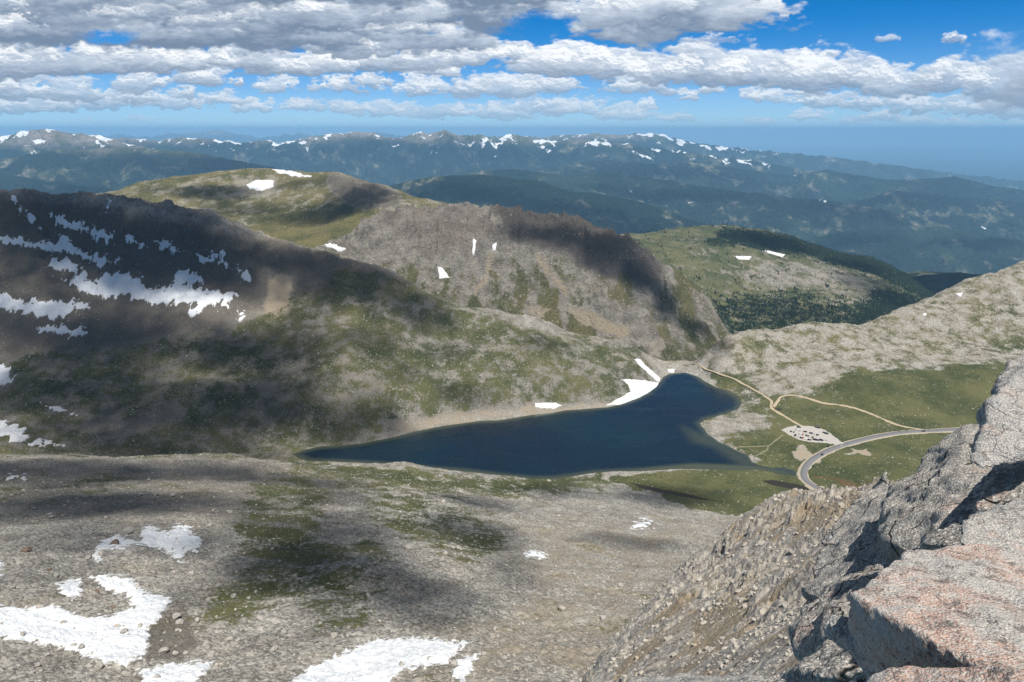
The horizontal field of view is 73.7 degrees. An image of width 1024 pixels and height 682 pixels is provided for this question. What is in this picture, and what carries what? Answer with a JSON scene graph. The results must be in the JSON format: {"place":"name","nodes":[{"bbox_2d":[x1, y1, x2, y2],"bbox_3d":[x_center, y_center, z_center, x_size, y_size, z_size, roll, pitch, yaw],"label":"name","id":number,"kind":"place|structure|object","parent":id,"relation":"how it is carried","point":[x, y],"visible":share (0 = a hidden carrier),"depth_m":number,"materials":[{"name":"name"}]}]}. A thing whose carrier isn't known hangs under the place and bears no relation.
{"place":"outdoors","nodes":[
{"label":"outdoors","id":0,"kind":"place"},
{"bbox_2d":[96,168,447,247],"bbox_3d":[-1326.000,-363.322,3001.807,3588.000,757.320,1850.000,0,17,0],"label":"hill","id":1,"kind":"structure","parent":0,"point":[316,209],"depth_m":2666.90,"materials":[{"name":"green plant"}]},
{"bbox_2d":[246,180,273,190],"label":"snow patch","id":2,"kind":"object","parent":1,"relation":"on","point":[259,185],"visible":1,"depth_m":2844.74,"materials":[{"name":"white snow"}]},
{"bbox_2d":[272,169,311,176],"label":"snow patch","id":3,"kind":"object","parent":1,"relation":"on","point":[293,173],"visible":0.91,"depth_m":2944.07,"materials":[{"name":"white snow"}]},
{"bbox_2d":[0,188,1023,681],"bbox_3d":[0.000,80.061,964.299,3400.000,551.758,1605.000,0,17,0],"label":"ground","id":4,"kind":"structure","parent":0,"point":[324,394],"depth_m":973.94,"materials":[{"name":"grey stone"}]},
{"bbox_2d":[0,560,4,576],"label":"snow patch","id":5,"kind":"object","parent":4,"relation":"on","point":[1,566],"visible":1,"depth_m":314.67,"materials":[{"name":"white snow"}]},
{"bbox_2d":[0,364,16,385],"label":"snow patch","id":6,"kind":"object","parent":4,"relation":"on","point":[5,378],"visible":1,"depth_m":1032.39,"materials":[{"name":"white snow"}]},
{"bbox_2d":[6,470,26,480],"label":"snow patch","id":7,"kind":"object","parent":4,"relation":"on","point":[17,476],"visible":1,"depth_m":613.51,"materials":[{"name":"white snow"}]},
{"bbox_2d":[21,547,32,551],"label":"boulder","id":8,"kind":"object","parent":4,"relation":"on","point":[26,549],"visible":1,"depth_m":343.96,"materials":[{"name":"brown stone"}]},
{"bbox_2d":[11,195,43,231],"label":"snow patch","id":9,"kind":"object","parent":4,"relation":"on","point":[31,217],"visible":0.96,"depth_m":1218.82,"materials":[{"name":"white snow"}]},
{"bbox_2d":[0,419,64,446],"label":"snow patch","id":10,"kind":"object","parent":4,"relation":"on","point":[14,432],"visible":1,"depth_m":916.00,"materials":[{"name":"white snow"}]},
{"bbox_2d":[0,292,90,320],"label":"snow patch","id":11,"kind":"object","parent":4,"relation":"on","point":[51,309],"visible":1,"depth_m":1133.89,"materials":[{"name":"white snow"}]},
{"bbox_2d":[40,402,76,415],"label":"snow patch","id":12,"kind":"object","parent":4,"relation":"on","point":[58,408],"visible":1,"depth_m":983.37,"materials":[{"name":"white snow"}]},
{"bbox_2d":[0,234,119,268],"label":"snow patch","id":13,"kind":"object","parent":4,"relation":"on","point":[64,244],"visible":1,"depth_m":1192.50,"materials":[{"name":"white snow"}]},
{"bbox_2d":[36,323,87,339],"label":"snow patch","id":14,"kind":"object","parent":4,"relation":"on","point":[61,330],"visible":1,"depth_m":1111.53,"materials":[{"name":"white snow"}]},
{"bbox_2d":[46,254,83,272],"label":"snow patch","id":15,"kind":"object","parent":4,"relation":"on","point":[65,263],"visible":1,"depth_m":1179.73,"materials":[{"name":"white snow"}]},
{"bbox_2d":[54,576,84,600],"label":"snow patch","id":16,"kind":"object","parent":4,"relation":"on","point":[71,588],"visible":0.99,"depth_m":288.91,"materials":[{"name":"white snow"}]},
{"bbox_2d":[49,211,114,245],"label":"snow patch","id":17,"kind":"object","parent":4,"relation":"on","point":[74,225],"visible":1,"depth_m":1217.46,"materials":[{"name":"white snow"}]},
{"bbox_2d":[0,571,172,667],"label":"snow patch","id":18,"kind":"object","parent":4,"relation":"on","point":[44,626],"visible":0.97,"depth_m":247.66,"materials":[{"name":"white snow"}]},
{"bbox_2d":[95,661,103,669],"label":"boulder","id":19,"kind":"object","parent":4,"relation":"on","point":[99,665],"visible":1,"depth_m":204.21,"materials":[{"name":"grey stone"}]},
{"bbox_2d":[120,628,127,633],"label":"boulder","id":20,"kind":"object","parent":4,"relation":"on","point":[124,630],"visible":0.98,"depth_m":238.46,"materials":[{"name":"grey stone"}]},
{"bbox_2d":[121,671,131,674],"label":"boulder","id":21,"kind":"object","parent":4,"relation":"on","point":[126,673],"visible":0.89,"depth_m":199.79,"materials":[{"name":"beige stone"}]},
{"bbox_2d":[123,526,132,533],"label":"boulder","id":22,"kind":"object","parent":4,"relation":"on","point":[127,530],"visible":1,"depth_m":397.40,"materials":[{"name":"grey stone"}]},
{"bbox_2d":[121,231,147,249],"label":"snow patch","id":23,"kind":"object","parent":4,"relation":"on","point":[128,237],"visible":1,"depth_m":1219.55,"materials":[{"name":"white snow"}]},
{"bbox_2d":[52,268,241,316],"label":"snow patch","id":24,"kind":"object","parent":4,"relation":"on","point":[108,285],"visible":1,"depth_m":1174.21,"materials":[{"name":"white snow"}]},
{"bbox_2d":[92,521,201,563],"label":"snow patch","id":25,"kind":"object","parent":4,"relation":"on","point":[152,536],"visible":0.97,"depth_m":383.75,"materials":[{"name":"white snow"}]},
{"bbox_2d":[109,539,118,544],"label":"boulder","id":26,"kind":"object","parent":25,"relation":"on","point":[115,541],"visible":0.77,"depth_m":369.57,"materials":[{"name":"stone"}]},
{"bbox_2d":[158,646,168,653],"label":"boulder","id":27,"kind":"object","parent":4,"relation":"on","point":[163,650],"visible":1,"depth_m":222.27,"materials":[{"name":"grey stone"}]},
{"bbox_2d":[153,237,179,255],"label":"snow patch","id":28,"kind":"object","parent":4,"relation":"on","point":[164,244],"visible":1,"depth_m":1224.65,"materials":[{"name":"white snow"}]},
{"bbox_2d":[135,658,214,681],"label":"snow patch","id":29,"kind":"object","parent":4,"relation":"on","point":[184,672],"visible":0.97,"depth_m":194.65,"materials":[{"name":"white snow"}]},
{"bbox_2d":[172,612,180,618],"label":"boulder","id":30,"kind":"object","parent":4,"relation":"on","point":[175,615],"visible":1,"depth_m":262.10,"materials":[{"name":"beige stone"}]},
{"bbox_2d":[175,618,183,623],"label":"boulder","id":31,"kind":"object","parent":4,"relation":"on","point":[180,621],"visible":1,"depth_m":258.44,"materials":[{"name":"grey stone"}]},
{"bbox_2d":[206,652,214,657],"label":"boulder","id":32,"kind":"object","parent":4,"relation":"on","point":[210,655],"visible":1,"depth_m":212.92,"materials":[{"name":"grey stone"}]},
{"bbox_2d":[196,249,225,264],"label":"snow patch","id":33,"kind":"object","parent":4,"relation":"on","point":[203,260],"visible":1,"depth_m":1227.67,"materials":[{"name":"white snow"}]},
{"bbox_2d":[224,636,232,641],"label":"boulder","id":34,"kind":"object","parent":4,"relation":"on","point":[229,638],"visible":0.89,"depth_m":233.16,"materials":[{"name":"grey stone"}]},
{"bbox_2d":[221,260,250,281],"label":"snow patch","id":35,"kind":"object","parent":4,"relation":"on","point":[245,275],"visible":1,"depth_m":1231.64,"materials":[{"name":"white snow"}]},
{"bbox_2d":[236,310,245,321],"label":"snow patch","id":36,"kind":"object","parent":4,"relation":"on","point":[241,318],"visible":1,"depth_m":1172.76,"materials":[{"name":"white snow"}]},
{"bbox_2d":[256,615,263,620],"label":"boulder","id":37,"kind":"object","parent":4,"relation":"on","point":[259,618],"visible":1,"depth_m":256.53,"materials":[{"name":"beige stone"}]},
{"bbox_2d":[270,645,277,650],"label":"boulder","id":38,"kind":"object","parent":4,"relation":"on","point":[274,647],"visible":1,"depth_m":219.51,"materials":[{"name":"grey stone"}]},
{"bbox_2d":[331,632,337,638],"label":"boulder","id":39,"kind":"object","parent":4,"relation":"on","point":[334,635],"visible":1,"depth_m":233.94,"materials":[{"name":"grey stone"}]},
{"bbox_2d":[0,453,729,681],"bbox_3d":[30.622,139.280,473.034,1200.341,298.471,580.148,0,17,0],"label":"scree","id":40,"kind":"structure","parent":4,"relation":"on","point":[237,680],"depth_m":352.01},
{"bbox_2d":[292,635,472,681],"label":"snow patch","id":41,"kind":"object","parent":4,"relation":"on","point":[383,659],"visible":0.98,"depth_m":203.99,"materials":[{"name":"white snow"}]},
{"bbox_2d":[404,544,410,549],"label":"boulder","id":42,"kind":"object","parent":4,"relation":"on","point":[408,547],"visible":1,"depth_m":385.20,"materials":[{"name":"grey stone"}]},
{"bbox_2d":[450,660,457,665],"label":"boulder","id":43,"kind":"object","parent":4,"relation":"on","point":[454,663],"visible":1,"depth_m":196.32,"materials":[{"name":"grey stone"}]},
{"bbox_2d":[452,651,480,681],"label":"snow patch","id":44,"kind":"object","parent":4,"relation":"on","point":[463,669],"visible":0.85,"depth_m":194.92,"materials":[{"name":"white snow"}]},
{"bbox_2d":[0,196,1023,478],"bbox_3d":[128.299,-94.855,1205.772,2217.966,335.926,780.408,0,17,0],"label":"scree","id":45,"kind":"structure","parent":4,"relation":"on","point":[404,374],"depth_m":1101.65,"materials":[{"name":"stone"}]},
{"bbox_2d":[523,550,548,559],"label":"snow patch","id":46,"kind":"object","parent":4,"relation":"on","point":[532,553],"visible":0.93,"depth_m":459.95,"materials":[{"name":"white snow"}]},
{"bbox_2d":[535,402,561,408],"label":"snow patch","id":47,"kind":"object","parent":4,"relation":"on","point":[546,405],"visible":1,"depth_m":1105.96,"materials":[{"name":"white snow"}]},
{"bbox_2d":[558,605,566,609],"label":"boulder","id":48,"kind":"object","parent":4,"relation":"on","point":[561,607],"visible":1,"depth_m":294.06,"materials":[{"name":"beige stone"}]},
{"bbox_2d":[600,615,606,620],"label":"boulder","id":49,"kind":"object","parent":4,"relation":"on","point":[603,617],"visible":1,"depth_m":289.13,"materials":[{"name":"beige stone"}]},
{"bbox_2d":[607,379,658,404],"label":"snow patch","id":50,"kind":"object","parent":4,"relation":"on","point":[638,388],"visible":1,"depth_m":1176.79,"materials":[{"name":"white snow"}]},
{"bbox_2d":[629,517,653,532],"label":"snow patch","id":51,"kind":"object","parent":4,"relation":"on","point":[641,524],"visible":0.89,"depth_m":639.26,"materials":[{"name":"white snow"}]},
{"bbox_2d":[635,358,660,381],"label":"snow patch","id":52,"kind":"object","parent":4,"relation":"on","point":[648,370],"visible":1,"depth_m":1239.14,"materials":[{"name":"white snow"}]},
{"bbox_2d":[782,426,843,445],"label":"parking lot","id":53,"kind":"structure","parent":4,"relation":"on","point":[830,438],"depth_m":1003.35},
{"bbox_2d":[797,427,959,489],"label":"road shoulder","id":54,"kind":"object","parent":4,"relation":"on","point":[800,478],"visible":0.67,"depth_m":967.00},
{"bbox_2d":[0,0,1023,124],"bbox_3d":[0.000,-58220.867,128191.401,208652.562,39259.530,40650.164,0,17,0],"label":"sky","id":55,"kind":"structure","parent":0,"point":[423,38],"depth_m":140017.28,"materials":[{"name":"white"}]},
{"bbox_2d":[0,128,1023,293],"bbox_3d":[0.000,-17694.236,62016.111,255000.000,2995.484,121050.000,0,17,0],"label":"mountain range","id":56,"kind":"structure","parent":0,"point":[936,217],"depth_m":14195.35,"materials":[{"name":"blue stone"}]},
{"bbox_2d":[314,202,731,361],"bbox_3d":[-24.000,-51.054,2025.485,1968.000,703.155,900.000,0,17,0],"label":"hill","id":57,"kind":"structure","parent":0,"point":[577,274],"depth_m":1861.05,"materials":[{"name":"grey stone"}]},
{"bbox_2d":[323,243,345,251],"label":"snow patch","id":58,"kind":"object","parent":57,"relation":"on","point":[337,248],"visible":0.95,"depth_m":1825.74,"materials":[{"name":"white snow"}]},
{"bbox_2d":[437,266,449,278],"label":"snow patch","id":59,"kind":"object","parent":57,"relation":"on","point":[442,272],"visible":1,"depth_m":1835.81,"materials":[{"name":"white snow"}]},
{"bbox_2d":[472,239,475,254],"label":"snow patch","id":60,"kind":"object","parent":57,"relation":"on","point":[474,245],"visible":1,"depth_m":1890.86,"materials":[{"name":"white snow"}]},
{"bbox_2d":[492,242,496,250],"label":"snow patch","id":61,"kind":"object","parent":57,"relation":"on","point":[494,245],"visible":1,"depth_m":1894.68,"materials":[{"name":"white snow"}]},
{"bbox_2d":[292,373,796,478],"bbox_3d":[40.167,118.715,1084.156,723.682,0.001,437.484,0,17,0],"label":"lake","id":62,"kind":"structure","parent":0,"point":[659,427],"depth_m":988.30,"materials":[{"name":"liquid"}]},
{"bbox_2d":[633,483,721,501],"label":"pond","id":63,"kind":"structure","parent":0,"point":[667,491],"depth_m":853.94,"materials":[{"name":"plant"}]},
{"bbox_2d":[626,673,817,681],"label":"rock slab","id":64,"kind":"object","parent":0,"point":[682,677],"visible":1,"depth_m":3.87,"materials":[{"name":"grey stone"}]},
{"bbox_2d":[582,476,898,681],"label":"ridge","id":65,"kind":"structure","parent":0,"point":[785,517],"depth_m":74.67,"materials":[{"name":"grey stone"}]},
{"bbox_2d":[578,472,915,681],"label":"scree","id":66,"kind":"structure","parent":65,"relation":"on","point":[623,677],"depth_m":66.57,"materials":[{"name":"stone"}]},
{"bbox_2d":[788,564,883,681],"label":"rock outcrop","id":67,"kind":"object","parent":65,"relation":"on","point":[808,638],"visible":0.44,"depth_m":6.79,"materials":[{"name":"grey stone"}]},
{"bbox_2d":[778,643,864,681],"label":"boulder","id":68,"kind":"object","parent":67,"relation":"on","point":[834,663],"visible":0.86,"depth_m":4.98,"materials":[{"name":"grey stone"}]},
{"bbox_2d":[801,488,888,602],"bbox_3d":[9.350,5.276,17.107,2.550,6.119,12.446,12,21,34],"label":"rock outcrop","id":69,"kind":"object","parent":65,"relation":"on","point":[851,544],"visible":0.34,"depth_m":14.40,"materials":[{"name":"grey stone"}]},
{"bbox_2d":[872,470,888,493],"bbox_3d":[11.014,4.674,20.804,0.673,1.396,3.038,8,19,24],"label":"rock spire","id":70,"kind":"object","parent":69,"relation":"on","point":[882,483],"visible":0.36,"depth_m":20.46,"materials":[{"name":"grey stone"}]},
{"bbox_2d":[877,424,992,564],"bbox_3d":[8.602,3.594,13.861,1.959,4.277,9.512,15,23,41],"label":"rock outcrop","id":71,"kind":"object","parent":65,"relation":"on","point":[926,499],"visible":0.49,"depth_m":11.99,"materials":[{"name":"grey stone"}]},
{"bbox_2d":[687,363,801,425],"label":"path","id":72,"kind":"structure","parent":0,"point":[771,404],"depth_m":1152.53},
{"bbox_2d":[738,434,783,446],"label":"path","id":73,"kind":"structure","parent":0,"point":[765,445],"depth_m":975.49,"materials":[{"name":"beige soil"}]},
{"bbox_2d":[620,225,931,333],"bbox_3d":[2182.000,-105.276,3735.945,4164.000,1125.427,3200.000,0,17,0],"label":"hill","id":74,"kind":"structure","parent":0,"point":[710,264],"depth_m":2883.03,"materials":[{"name":"green plant"}]},
{"bbox_2d":[734,256,751,259],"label":"snow patch","id":75,"kind":"object","parent":74,"relation":"on","point":[743,257],"visible":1,"depth_m":2993.89,"materials":[{"name":"white snow"}]},
{"bbox_2d":[764,250,784,256],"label":"snow patch","id":76,"kind":"object","parent":74,"relation":"on","point":[776,254],"visible":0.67,"depth_m":3155.78,"materials":[{"name":"white snow"}]},
{"bbox_2d":[617,223,934,333],"bbox_3d":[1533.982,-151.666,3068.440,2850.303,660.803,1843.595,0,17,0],"label":"forest","id":77,"kind":"object","parent":74,"relation":"on","point":[790,312],"visible":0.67,"depth_m":2827.99,"materials":[{"name":"green plant"}]},
{"bbox_2d":[763,480,809,490],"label":"pond","id":78,"kind":"structure","parent":0,"point":[783,484],"depth_m":873.19,"materials":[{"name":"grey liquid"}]},
{"bbox_2d":[772,394,924,429],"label":"path","id":79,"kind":"structure","parent":0,"point":[777,401],"depth_m":1090.70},
{"bbox_2d":[800,428,958,489],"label":"road","id":80,"kind":"structure","parent":0,"point":[806,466],"depth_m":967.60,"materials":[{"name":"grey asphalt"}]},
{"bbox_2d":[848,544,1023,677],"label":"rock slab","id":81,"kind":"object","parent":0,"point":[953,606],"visible":0.88,"depth_m":2.86,"materials":[{"name":"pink stone"}]},
{"bbox_2d":[823,615,869,662],"bbox_3d":[1.625,1.411,3.190,0.167,0.238,0.527,0,17,0],"label":"rock slab","id":82,"kind":"object","parent":81,"relation":"on","point":[836,630],"visible":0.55,"depth_m":3.25,"materials":[{"name":"grey stone"}]},
{"bbox_2d":[867,664,1023,681],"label":"rock slab","id":83,"kind":"object","parent":81,"relation":"on","point":[978,673],"visible":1,"depth_m":2.24,"materials":[{"name":"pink stone"}]},
{"bbox_2d":[927,288,945,290],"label":"reservoir","id":84,"kind":"object","parent":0,"point":[939,289],"visible":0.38,"depth_m":4664.52,"materials":[{"name":"blue liquid"}]},
{"bbox_2d":[919,462,1023,549],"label":"rock slab","id":85,"kind":"object","parent":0,"point":[947,532],"visible":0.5,"depth_m":5.58,"materials":[{"name":"grey stone"}]},
{"bbox_2d":[972,471,1023,513],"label":"boulder","id":86,"kind":"object","parent":85,"relation":"on","point":[1005,488],"visible":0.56,"depth_m":5.30,"materials":[{"name":"grey stone"}]},
{"bbox_2d":[970,355,1023,466],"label":"boulder","id":87,"kind":"object","parent":86,"relation":"on","point":[999,438],"visible":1,"depth_m":5.30,"materials":[{"name":"grey stone"}]},
{"bbox_2d":[960,499,1023,551],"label":"rock slab","id":88,"kind":"object","parent":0,"point":[1000,526],"visible":0.82,"depth_m":4.05,"materials":[{"name":"grey stone"}]}
]}

